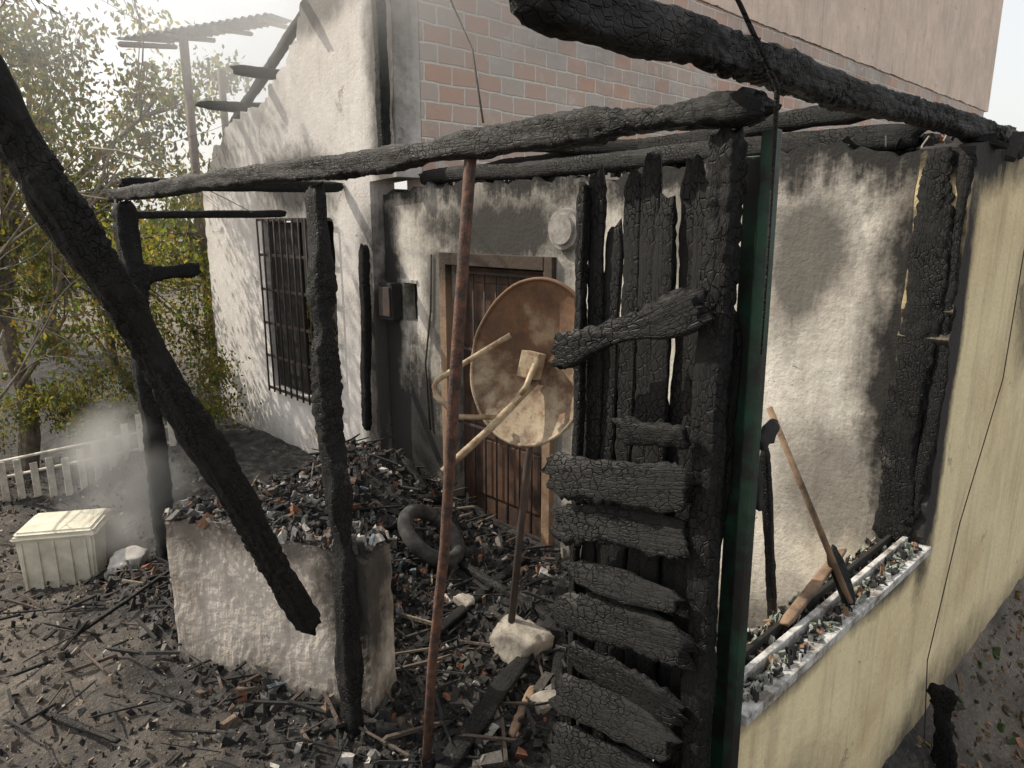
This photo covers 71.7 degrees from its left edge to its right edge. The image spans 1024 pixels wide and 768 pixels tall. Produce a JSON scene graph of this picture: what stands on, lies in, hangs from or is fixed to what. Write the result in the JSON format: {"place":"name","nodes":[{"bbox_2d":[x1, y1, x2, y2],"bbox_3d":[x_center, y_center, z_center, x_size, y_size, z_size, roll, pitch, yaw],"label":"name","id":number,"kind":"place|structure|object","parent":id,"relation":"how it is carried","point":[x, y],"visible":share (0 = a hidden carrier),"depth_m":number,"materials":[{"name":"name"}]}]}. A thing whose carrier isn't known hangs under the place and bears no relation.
{"place":"outdoors","nodes":[
{"label":"outdoors","id":0,"kind":"place"},
{"bbox_2d":[137,210,286,218],"bbox_3d":[-2.350,-1.323,5.523,1.138,0.068,0.056,-5,13,-16],"label":"broken batten","id":1,"kind":"object","parent":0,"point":[172,214],"visible":0.93,"depth_m":5.50,"materials":[{"name":"brown wood"}]},
{"bbox_2d":[449,0,483,122],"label":"hanging wire","id":2,"kind":"object","parent":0,"point":[474,64],"visible":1,"depth_m":2.64,"materials":[{"name":"metal"}]},
{"bbox_2d":[0,232,1023,767],"bbox_3d":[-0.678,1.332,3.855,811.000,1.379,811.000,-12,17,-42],"label":"ground","id":3,"kind":"structure","parent":0,"point":[262,456],"depth_m":3.65,"materials":[{"name":"grey soil"}]},
{"bbox_2d":[10,508,109,590],"bbox_3d":[-3.220,1.211,5.137,0.540,0.480,0.430,-3,13,-12],"label":"storage box","id":4,"kind":"object","parent":3,"relation":"on","point":[54,549],"visible":0.71,"depth_m":4.96,"materials":[{"name":"beige plastic"}]},
{"bbox_2d":[36,708,120,743],"bbox_3d":[-1.851,1.452,3.013,0.572,0.022,0.032,1,12,27],"label":"fallen plank","id":5,"kind":"object","parent":3,"relation":"on","point":[72,723],"visible":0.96,"depth_m":2.99,"materials":[{"name":"brown wood"}]},
{"bbox_2d":[0,414,176,501],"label":"wooden fence","id":6,"kind":"object","parent":3,"relation":"on","point":[80,461],"visible":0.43,"depth_m":6.79,"materials":[{"name":"white wood"}]},
{"bbox_2d":[0,0,193,474],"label":"leafy tree","id":7,"kind":"object","parent":3,"relation":"on","point":[13,355],"visible":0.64,"depth_m":6.90,"materials":[{"name":"green plant"}]},
{"bbox_2d":[2,182,201,297],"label":"distant trees","id":8,"kind":"object","parent":3,"relation":"on","point":[174,220],"visible":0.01,"depth_m":27.24,"materials":[{"name":"green plant"}]},
{"bbox_2d":[1,176,220,402],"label":"leafy tree","id":9,"kind":"object","parent":3,"relation":"on","point":[108,335],"visible":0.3,"depth_m":8.69,"materials":[{"name":"green plant"}]},
{"bbox_2d":[103,507,127,565],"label":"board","id":10,"kind":"object","parent":3,"relation":"on","point":[115,539],"visible":0.55,"depth_m":5.25,"materials":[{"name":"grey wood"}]},
{"bbox_2d":[67,569,169,640],"bbox_3d":[-2.103,1.173,3.949,0.032,0.024,0.761,8,29,33],"label":"fallen plank","id":11,"kind":"object","parent":3,"relation":"on","point":[99,618],"visible":0.78,"depth_m":3.88,"materials":[{"name":"brown wood"}]},
{"bbox_2d":[0,0,250,398],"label":"bare branches","id":12,"kind":"object","parent":3,"relation":"on","point":[32,366],"visible":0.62,"depth_m":6.30,"materials":[{"name":"brown plant"}]},
{"bbox_2d":[104,545,148,579],"bbox_3d":[-2.750,1.292,5.053,0.198,0.180,0.234,12,19,-7],"label":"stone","id":13,"kind":"object","parent":3,"relation":"on","point":[135,555],"visible":0.59,"depth_m":5.01,"materials":[{"name":"stone"}]},
{"bbox_2d":[0,339,261,457],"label":"leafy shrub","id":14,"kind":"object","parent":3,"relation":"on","point":[213,369],"visible":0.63,"depth_m":7.24,"materials":[{"name":"green plant"}]},
{"bbox_2d":[0,0,265,355],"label":"leafy tree","id":15,"kind":"object","parent":3,"relation":"on","point":[164,103],"visible":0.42,"depth_m":12.75,"materials":[{"name":"green plant"}]},
{"bbox_2d":[111,198,173,563],"bbox_3d":[-2.418,0.301,4.768,0.168,3.027,0.163,-12,14,-42],"label":"porch post","id":16,"kind":"object","parent":3,"relation":"on","point":[125,227],"visible":0.62,"depth_m":4.70,"materials":[{"name":"brown wood"}]},
{"bbox_2d":[145,263,200,283],"bbox_3d":[-2.672,-0.816,5.250,0.675,0.203,0.036,-13,17,-23],"label":"charred beam stub","id":17,"kind":"object","parent":16,"relation":"attached to","point":[156,273],"visible":0.55,"depth_m":5.29,"materials":[{"name":"brown wood"}]},
{"bbox_2d":[0,54,321,635],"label":"fallen beam","id":18,"kind":"structure","parent":3,"relation":"on","point":[61,211],"depth_m":1.94,"materials":[{"name":"brown wood"}]},
{"bbox_2d":[117,12,291,380],"bbox_3d":[-3.974,-2.475,10.576,2.401,6.016,2.610,-3,13,-12],"label":"timber shelter","id":19,"kind":"object","parent":3,"relation":"on","point":[183,35],"visible":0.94,"depth_m":9.33,"materials":[{"name":"weathered wood"},{"name":"corrugated metal"}]},
{"bbox_2d":[205,760,240,767],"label":"fallen plank","id":20,"kind":"object","parent":3,"relation":"on","point":[216,763],"visible":0.98,"depth_m":2.77,"materials":[{"name":"brown wood"}]},
{"bbox_2d":[165,507,396,715],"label":"wall","id":21,"kind":"structure","parent":3,"relation":"on","point":[229,612],"depth_m":3.19,"materials":[{"name":"paint"}]},
{"bbox_2d":[147,459,460,699],"bbox_3d":[-1.153,0.879,3.880,1.412,0.884,2.031,-12,17,-42],"label":"heap debris","id":22,"kind":"object","parent":3,"relation":"on","point":[292,524],"visible":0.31,"depth_m":3.37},
{"bbox_2d":[203,0,421,456],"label":"tall front wall","id":23,"kind":"structure","parent":3,"relation":"on","point":[320,99],"depth_m":5.77,"materials":[{"name":"grey paint"}]},
{"bbox_2d":[222,12,299,137],"bbox_3d":[-2.189,-2.852,6.386,0.084,0.104,2.627,-11,-6,-41],"label":"gable timber","id":24,"kind":"object","parent":23,"relation":"on","point":[288,37],"visible":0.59,"depth_m":6.26,"materials":[{"name":"brown wood"}]},
{"bbox_2d":[195,100,261,112],"bbox_3d":[-2.294,-2.772,7.147,1.757,0.101,0.085,-16,20,-41],"label":"gable timber","id":25,"kind":"object","parent":24,"relation":"attached to","point":[231,106],"visible":0.23,"depth_m":6.72,"materials":[{"name":"brown wood"}]},
{"bbox_2d":[229,65,279,79],"bbox_3d":[-1.692,-2.872,6.658,1.901,0.111,0.087,-14,19,-38],"label":"gable timber","id":26,"kind":"object","parent":24,"relation":"attached to","point":[256,72],"visible":0.23,"depth_m":6.18,"materials":[{"name":"brown wood"}]},
{"bbox_2d":[255,217,334,404],"bbox_3d":[-1.898,-0.652,6.390,0.159,1.645,1.340,-12,17,-42],"label":"window grille","id":27,"kind":"object","parent":23,"relation":"attached to","point":[288,290],"depth_m":6.56,"materials":[{"name":"metal"}]},
{"bbox_2d":[293,221,339,383],"bbox_3d":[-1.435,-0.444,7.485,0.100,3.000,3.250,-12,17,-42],"label":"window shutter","id":28,"kind":"object","parent":23,"relation":"attached to","point":[331,234],"depth_m":7.98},
{"bbox_2d":[358,243,371,430],"bbox_3d":[-1.140,-0.342,5.528,0.086,1.483,0.082,-12,20,-42],"label":"stud","id":29,"kind":"object","parent":23,"relation":"attached to","point":[364,265],"visible":1,"depth_m":5.50,"materials":[{"name":"wood"}]},
{"bbox_2d":[371,0,390,147],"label":"downpipe","id":30,"kind":"object","parent":23,"relation":"attached to","point":[381,70],"visible":0.86,"depth_m":4.82,"materials":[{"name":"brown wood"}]},
{"bbox_2d":[305,181,363,736],"bbox_3d":[-0.723,0.408,2.898,0.123,2.427,0.133,-8,8,-43],"label":"porch post","id":31,"kind":"object","parent":3,"relation":"on","point":[327,387],"visible":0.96,"depth_m":2.85,"materials":[{"name":"brown wood"}]},
{"bbox_2d":[0,433,716,767],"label":"debris","id":32,"kind":"object","parent":3,"relation":"on","point":[321,699],"visible":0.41,"depth_m":3.42,"materials":[{"name":"wood"}]},
{"bbox_2d":[76,438,716,767],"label":"burnt rubble","id":33,"kind":"object","parent":3,"relation":"on","point":[493,757],"visible":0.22,"depth_m":3.45,"materials":[{"name":"wood"}]},
{"bbox_2d":[315,494,440,503],"bbox_3d":[-0.947,0.768,4.634,0.990,0.072,0.102,1,12,-19],"label":"fallen plank","id":34,"kind":"object","parent":33,"relation":"on","point":[435,498],"visible":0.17,"depth_m":4.73,"materials":[{"name":"brown wood"}]},
{"bbox_2d":[401,459,427,490],"bbox_3d":[-0.665,0.628,4.882,0.068,0.054,0.346,-10,43,-38],"label":"fallen plank","id":35,"kind":"object","parent":33,"relation":"on","point":[409,465],"visible":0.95,"depth_m":4.87,"materials":[{"name":"brown wood"}]},
{"bbox_2d":[397,504,464,567],"bbox_3d":[-0.480,0.907,4.250,0.448,0.322,0.413,-12,17,-42],"label":"burnt tyre","id":36,"kind":"object","parent":33,"relation":"on","point":[417,546],"visible":0.8,"depth_m":4.16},
{"bbox_2d":[395,551,531,666],"bbox_3d":[-0.223,1.193,3.853,0.074,0.049,1.240,8,19,32],"label":"fallen plank","id":37,"kind":"object","parent":33,"relation":"on","point":[454,616],"visible":0.69,"depth_m":3.74,"materials":[{"name":"brown wood"}]},
{"bbox_2d":[550,580,566,689],"bbox_3d":[0.241,1.246,3.565,0.066,0.059,0.840,1,21,6],"label":"fallen plank","id":38,"kind":"object","parent":33,"relation":"on","point":[557,658],"visible":0.48,"depth_m":3.40,"materials":[{"name":"brown wood"}]},
{"bbox_2d":[565,182,590,725],"bbox_3d":[0.185,0.554,2.077,0.037,2.212,0.036,-12,18,-42],"label":"edge stud","id":39,"kind":"object","parent":33,"relation":"on","point":[583,228],"visible":0.41,"depth_m":1.90,"materials":[{"name":"brown wood"}]},
{"bbox_2d":[422,158,476,767],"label":"rusty pole","id":40,"kind":"object","parent":3,"relation":"on","point":[460,300],"visible":0.87,"depth_m":2.33,"materials":[{"name":"metal"}]},
{"bbox_2d":[453,593,477,609],"bbox_3d":[-0.250,1.190,3.852,0.108,0.072,0.090,15,19,43],"label":"stone block","id":41,"kind":"object","parent":3,"relation":"on","point":[465,600],"depth_m":3.83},
{"bbox_2d":[435,610,557,767],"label":"fallen plank","id":42,"kind":"object","parent":3,"relation":"on","point":[499,688],"visible":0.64,"depth_m":3.02,"materials":[{"name":"brown wood"}]},
{"bbox_2d":[0,422,1023,767],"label":"ground litter","id":43,"kind":"object","parent":3,"relation":"on","point":[186,708],"visible":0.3,"depth_m":3.54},
{"bbox_2d":[459,561,568,633],"bbox_3d":[-0.004,1.161,3.900,0.058,0.062,0.934,-11,18,-39],"label":"fallen plank","id":44,"kind":"object","parent":3,"relation":"on","point":[481,577],"visible":0.68,"depth_m":3.96,"materials":[{"name":"brown wood"}]},
{"bbox_2d":[489,613,553,666],"bbox_3d":[0.040,1.265,3.480,0.198,0.162,0.252,-5,19,-45],"label":"stone block","id":45,"kind":"object","parent":3,"relation":"on","point":[519,636],"depth_m":3.42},
{"bbox_2d":[431,277,587,623],"bbox_3d":[-0.006,0.505,3.295,0.706,1.980,0.381,-2,13,-8],"label":"satellite dish","id":46,"kind":"object","parent":45,"relation":"on","point":[522,389],"visible":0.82,"depth_m":3.23,"materials":[{"name":"metal"}]},
{"bbox_2d":[509,685,534,737],"bbox_3d":[0.045,1.421,3.085,0.043,0.026,0.335,4,17,18],"label":"fallen plank","id":47,"kind":"object","parent":3,"relation":"on","point":[515,726],"visible":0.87,"depth_m":3.05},
{"bbox_2d":[500,598,550,611],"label":"fallen plank","id":48,"kind":"object","parent":3,"relation":"on","point":[505,602],"visible":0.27,"depth_m":3.80,"materials":[{"name":"brown wood"}]},
{"bbox_2d":[529,689,555,714],"bbox_3d":[0.150,1.415,3.134,0.126,0.072,0.090,-11,25,-32],"label":"stone block","id":49,"kind":"object","parent":3,"relation":"on","point":[541,696],"depth_m":3.11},
{"bbox_2d":[578,165,606,733],"bbox_3d":[0.225,0.596,2.077,0.024,2.372,0.072,-12,17,-42],"label":"upright board","id":50,"kind":"object","parent":3,"relation":"on","point":[596,275],"visible":0.47,"depth_m":1.90,"materials":[{"name":"brown wood"}]},
{"bbox_2d":[591,218,623,741],"bbox_3d":[0.265,0.665,2.061,0.025,2.238,0.071,-12,17,-42],"label":"upright board","id":51,"kind":"object","parent":3,"relation":"on","point":[614,258],"visible":0.43,"depth_m":1.89,"materials":[{"name":"brown wood"}]},
{"bbox_2d":[606,168,641,745],"bbox_3d":[0.302,0.620,2.007,0.025,2.363,0.069,-12,17,-42],"label":"upright board","id":52,"kind":"object","parent":3,"relation":"on","point":[626,383],"visible":0.35,"depth_m":1.83,"materials":[{"name":"brown wood"}]},
{"bbox_2d":[622,151,662,749],"bbox_3d":[0.343,0.609,1.954,0.022,2.392,0.076,-12,17,-42],"label":"upright board","id":53,"kind":"object","parent":3,"relation":"on","point":[652,182],"visible":0.34,"depth_m":1.76,"materials":[{"name":"brown wood"}]},
{"bbox_2d":[633,193,677,759],"bbox_3d":[0.370,0.659,1.924,0.023,2.278,0.071,-12,17,-42],"label":"upright board","id":54,"kind":"object","parent":3,"relation":"on","point":[664,266],"visible":0.37,"depth_m":1.75,"materials":[{"name":"brown wood"}]},
{"bbox_2d":[383,143,929,629],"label":"porch back wall","id":55,"kind":"structure","parent":3,"relation":"on","point":[845,215],"depth_m":3.19,"materials":[{"name":"white paint"}]},
{"bbox_2d":[378,279,417,320],"bbox_3d":[-0.797,-0.618,5.356,0.255,0.370,0.410,-12,17,-42],"label":"meter box","id":56,"kind":"object","parent":55,"relation":"attached to","point":[390,301],"visible":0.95,"depth_m":5.33,"materials":[{"name":"metal"}]},
{"bbox_2d":[424,255,431,429],"bbox_3d":[-0.608,-0.288,5.184,0.015,1.301,0.115,-12,17,-42],"label":"wall cable","id":57,"kind":"object","parent":55,"relation":"attached to","point":[428,332],"depth_m":5.19,"materials":[{"name":"metal"}]},
{"bbox_2d":[439,252,455,493],"bbox_3d":[-0.463,0.125,5.127,0.060,2.120,0.070,-12,17,-42],"label":"jamb","id":58,"kind":"object","parent":55,"relation":"attached to","point":[445,291],"visible":0.46,"depth_m":4.98,"materials":[{"name":"paint"}]},
{"bbox_2d":[444,252,543,270],"bbox_3d":[-0.118,-0.790,4.545,0.065,0.080,0.940,-12,17,-42],"label":"head","id":59,"kind":"object","parent":55,"relation":"attached to","point":[511,261],"visible":0.84,"depth_m":4.44},
{"bbox_2d":[456,270,542,277],"bbox_3d":[-0.074,-0.712,4.605,0.007,0.020,0.920,-12,17,-42],"label":"grate rail","id":60,"kind":"object","parent":55,"relation":"attached to","point":[502,274],"visible":0.56,"depth_m":4.58,"materials":[{"name":"metal"}]},
{"bbox_2d":[472,274,476,505],"bbox_3d":[-0.265,0.158,5.024,0.014,1.900,0.012,8,15,31],"label":"grate bar","id":61,"kind":"object","parent":60,"relation":"attached to","point":[474,401],"visible":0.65,"depth_m":5.02,"materials":[{"name":"metal"}]},
{"bbox_2d":[464,267,542,537],"bbox_3d":[-0.029,0.234,4.867,0.030,2.020,0.910,-12,17,-42],"label":"leaf","id":62,"kind":"object","parent":55,"relation":"attached to","point":[502,505],"visible":0.07,"depth_m":5.00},
{"bbox_2d":[463,349,466,499],"bbox_3d":[-0.344,0.140,5.105,0.014,1.900,0.012,8,15,31],"label":"grate bar","id":63,"kind":"object","parent":62,"relation":"attached to","point":[464,420],"visible":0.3,"depth_m":5.13,"materials":[{"name":"metal"}]},
{"bbox_2d":[483,275,486,513],"bbox_3d":[-0.185,0.176,4.942,0.014,1.900,0.014,-12,17,-42],"label":"grate bar","id":64,"kind":"object","parent":62,"relation":"attached to","point":[485,424],"visible":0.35,"depth_m":5.02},
{"bbox_2d":[470,282,510,341],"bbox_3d":[-0.049,-0.447,4.703,0.015,0.420,0.700,-12,17,-42],"label":"panel","id":65,"kind":"object","parent":62,"relation":"attached to","point":[479,299],"visible":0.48,"depth_m":4.85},
{"bbox_2d":[495,272,497,518],"bbox_3d":[-0.106,0.194,4.861,0.014,1.900,0.012,8,15,31],"label":"grate bar","id":66,"kind":"object","parent":62,"relation":"attached to","point":[496,436],"visible":0.35,"depth_m":4.94,"materials":[{"name":"metal"}]},
{"bbox_2d":[472,435,541,515],"bbox_3d":[-0.049,0.627,4.943,0.015,0.420,0.700,-12,17,-42],"label":"panel","id":67,"kind":"object","parent":62,"relation":"attached to","point":[502,474],"visible":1,"depth_m":4.93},
{"bbox_2d":[507,277,508,527],"bbox_3d":[-0.028,0.213,4.779,0.014,1.900,0.012,8,15,31],"label":"grate bar","id":68,"kind":"object","parent":62,"relation":"attached to","point":[507,460],"visible":0.35,"depth_m":4.87,"materials":[{"name":"metal"}]},
{"bbox_2d":[541,257,556,549],"bbox_3d":[0.231,0.285,4.411,0.060,2.120,0.070,-12,17,-42],"label":"jamb","id":69,"kind":"object","parent":55,"relation":"attached to","point":[549,266],"visible":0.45,"depth_m":4.47,"materials":[{"name":"paint"}]},
{"bbox_2d":[548,208,576,249],"bbox_3d":[0.295,-0.885,4.050,0.060,0.238,0.238,-12,17,-42],"label":"round wall lamp","id":70,"kind":"object","parent":55,"relation":"attached to","point":[562,233],"visible":0.88,"depth_m":4.02,"materials":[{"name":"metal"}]},
{"bbox_2d":[418,124,927,184],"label":"wall plate beam","id":71,"kind":"structure","parent":55,"relation":"on","point":[871,137],"depth_m":3.58,"materials":[{"name":"brown wood"}]},
{"bbox_2d":[654,154,705,767],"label":"upright board","id":72,"kind":"object","parent":3,"relation":"on","point":[695,166],"visible":0.35,"depth_m":1.72,"materials":[{"name":"brown wood"}]},
{"bbox_2d":[663,173,708,767],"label":"upright board","id":73,"kind":"object","parent":3,"relation":"on","point":[681,619],"visible":0.32,"depth_m":1.74,"materials":[{"name":"brown wood"}]},
{"bbox_2d":[407,0,983,190],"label":"brick side wall","id":74,"kind":"structure","parent":3,"relation":"on","point":[524,72],"depth_m":5.77,"materials":[{"name":"brick"}]},
{"bbox_2d":[699,0,1003,111],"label":"plaster wall","id":75,"kind":"structure","parent":74,"relation":"on","point":[947,48],"depth_m":10.80,"materials":[{"name":"paint"}]},
{"bbox_2d":[657,308,742,677],"bbox_3d":[0.468,0.776,1.918,0.017,2.077,0.199,-12,17,-42],"label":"backing board","id":76,"kind":"object","parent":3,"relation":"on","point":[733,384],"visible":0.09,"depth_m":1.69,"materials":[{"name":"brown wood"}]},
{"bbox_2d":[680,126,748,767],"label":"corner post","id":77,"kind":"object","parent":3,"relation":"on","point":[719,275],"visible":0.94,"depth_m":1.64,"materials":[{"name":"black wood"}]},
{"bbox_2d":[105,86,781,202],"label":"front beam","id":78,"kind":"structure","parent":77,"relation":"on","point":[741,107],"depth_m":1.94,"materials":[{"name":"brown wood"}]},
{"bbox_2d":[116,177,343,192],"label":"return beam","id":79,"kind":"structure","parent":78,"relation":"on","point":[303,187],"depth_m":5.15,"materials":[{"name":"brown wood"}]},
{"bbox_2d":[547,722,661,767],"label":"cross board","id":80,"kind":"object","parent":77,"relation":"attached to","point":[574,746],"visible":1,"depth_m":2.04,"materials":[{"name":"brown wood"}]},
{"bbox_2d":[548,673,683,763],"bbox_3d":[0.278,0.920,1.967,0.031,0.134,0.471,9,-7,-42],"label":"cross board","id":81,"kind":"object","parent":77,"relation":"attached to","point":[616,717],"visible":0.99,"depth_m":1.95,"materials":[{"name":"brown wood"}]},
{"bbox_2d":[549,503,690,560],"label":"cross board","id":82,"kind":"object","parent":77,"relation":"attached to","point":[655,535],"visible":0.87,"depth_m":1.83,"materials":[{"name":"brown wood"}]},
{"bbox_2d":[546,591,695,669],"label":"cross board","id":83,"kind":"object","parent":77,"relation":"attached to","point":[647,634],"visible":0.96,"depth_m":1.86,"materials":[{"name":"brown wood"}]},
{"bbox_2d":[540,451,703,513],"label":"cross board","id":84,"kind":"object","parent":77,"relation":"attached to","point":[663,487],"visible":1,"depth_m":1.79,"materials":[{"name":"brown wood"}]},
{"bbox_2d":[563,559,686,613],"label":"cross board","id":85,"kind":"object","parent":77,"relation":"attached to","point":[625,587],"visible":1,"depth_m":1.85,"materials":[{"name":"brown wood"}]},
{"bbox_2d":[566,640,691,728],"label":"cross board","id":86,"kind":"object","parent":77,"relation":"attached to","point":[665,706],"visible":0.98,"depth_m":1.90,"materials":[{"name":"brown wood"}]},
{"bbox_2d":[550,287,714,369],"bbox_3d":[0.268,-0.126,1.730,0.499,0.126,0.029,-22,1,44],"label":"cross board","id":87,"kind":"object","parent":77,"relation":"attached to","point":[679,312],"visible":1,"depth_m":1.68,"materials":[{"name":"brown wood"}]},
{"bbox_2d":[610,416,690,449],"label":"cross board","id":88,"kind":"object","parent":77,"relation":"attached to","point":[635,431],"visible":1,"depth_m":1.71,"materials":[{"name":"brown wood"}]},
{"bbox_2d":[710,128,781,767],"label":"green metal post","id":89,"kind":"object","parent":3,"relation":"on","point":[752,436],"visible":0.98,"depth_m":1.68,"materials":[{"name":"metal"}]},
{"bbox_2d":[709,141,1023,767],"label":"side wall","id":90,"kind":"structure","parent":3,"relation":"on","point":[853,696],"depth_m":2.96,"materials":[{"name":"beige paint"}]},
{"bbox_2d":[442,126,1023,702],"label":"roof debris","id":91,"kind":"object","parent":90,"relation":"on","point":[1010,142],"visible":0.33,"depth_m":2.51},
{"bbox_2d":[532,134,943,154],"bbox_3d":[1.123,-1.331,3.940,2.948,0.113,0.089,16,20,40],"label":"roof rafter","id":92,"kind":"object","parent":90,"relation":"on","point":[617,145],"visible":0.09,"depth_m":4.36,"materials":[{"name":"brown wood"}]},
{"bbox_2d":[483,105,868,164],"bbox_3d":[0.693,-1.443,4.354,0.092,0.124,2.949,-11,14,-40],"label":"joist","id":93,"kind":"object","parent":92,"relation":"attached to","point":[802,118],"visible":0.35,"depth_m":3.60,"materials":[{"name":"brown wood"}]},
{"bbox_2d":[509,0,1016,140],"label":"eaves beam","id":94,"kind":"structure","parent":90,"relation":"on","point":[649,30],"depth_m":1.38,"materials":[{"name":"brown wood"}]},
{"bbox_2d":[760,447,776,618],"bbox_3d":[0.910,0.770,2.481,0.036,1.260,0.034,-28,27,-37],"label":"leaning lath","id":95,"kind":"object","parent":90,"relation":"attached to","point":[768,532],"visible":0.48,"depth_m":2.36,"materials":[{"name":"brown wood"}]},
{"bbox_2d":[779,549,846,626],"bbox_3d":[1.013,0.675,2.372,0.442,0.020,0.038,-31,29,-35],"label":"leaning lath","id":96,"kind":"object","parent":90,"relation":"on","point":[792,613],"visible":0.84,"depth_m":2.33,"materials":[{"name":"brown wood"}]},
{"bbox_2d":[746,535,891,657],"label":"window track","id":97,"kind":"structure","parent":90,"relation":"on","point":[756,644],"depth_m":2.49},
{"bbox_2d":[743,536,907,687],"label":"window track","id":98,"kind":"structure","parent":90,"relation":"on","point":[756,665],"depth_m":2.30,"materials":[{"name":"metal"}]},
{"bbox_2d":[741,543,931,726],"bbox_3d":[1.137,0.778,2.391,1.480,0.032,0.065,-12,17,-42],"label":"window sill","id":99,"kind":"structure","parent":90,"relation":"on","point":[752,710],"depth_m":2.19,"materials":[{"name":"stone"}]},
{"bbox_2d":[827,544,856,607],"bbox_3d":[1.121,0.656,2.416,0.052,0.219,0.044,-8,-14,-31],"label":"broom head","id":100,"kind":"object","parent":99,"relation":"on","point":[842,567],"visible":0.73,"depth_m":2.40,"materials":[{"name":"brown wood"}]},
{"bbox_2d":[766,406,852,603],"bbox_3d":[1.005,0.408,2.392,0.328,0.649,0.021,7,14,28],"label":"broom handle","id":101,"kind":"object","parent":100,"relation":"on","point":[811,509],"visible":1,"depth_m":2.38,"materials":[{"name":"brown wood"}]},
{"bbox_2d":[872,146,954,542],"bbox_3d":[1.575,-0.108,2.776,0.039,1.570,0.188,-12,18,-42],"label":"charred jamb","id":102,"kind":"object","parent":90,"relation":"on","point":[928,254],"visible":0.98,"depth_m":2.75,"materials":[{"name":"brown wood"}]},
{"bbox_2d":[912,150,977,519],"bbox_3d":[1.641,-0.147,2.704,0.030,1.423,0.075,-12,18,-42],"label":"charred jamb edge","id":103,"kind":"object","parent":90,"relation":"attached to","point":[967,165],"visible":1,"depth_m":2.70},
{"bbox_2d":[924,251,1023,738],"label":"hanging cable","id":104,"kind":"object","parent":90,"relation":"attached to","point":[969,492],"visible":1,"depth_m":3.22,"materials":[{"name":"metal"}]},
{"bbox_2d":[926,682,957,767],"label":"charred board","id":105,"kind":"object","parent":3,"relation":"on","point":[943,700],"visible":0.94,"depth_m":3.17,"materials":[{"name":"black wood"}]},
{"bbox_2d":[0,0,1023,228],"label":"sky","id":106,"kind":"structure","parent":0,"point":[1006,104],"materials":[{"name":"white"}]},
{"bbox_2d":[735,0,780,354],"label":"hanging wire","id":107,"kind":"object","parent":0,"point":[766,62],"visible":1,"depth_m":1.22,"materials":[{"name":"black metal"}]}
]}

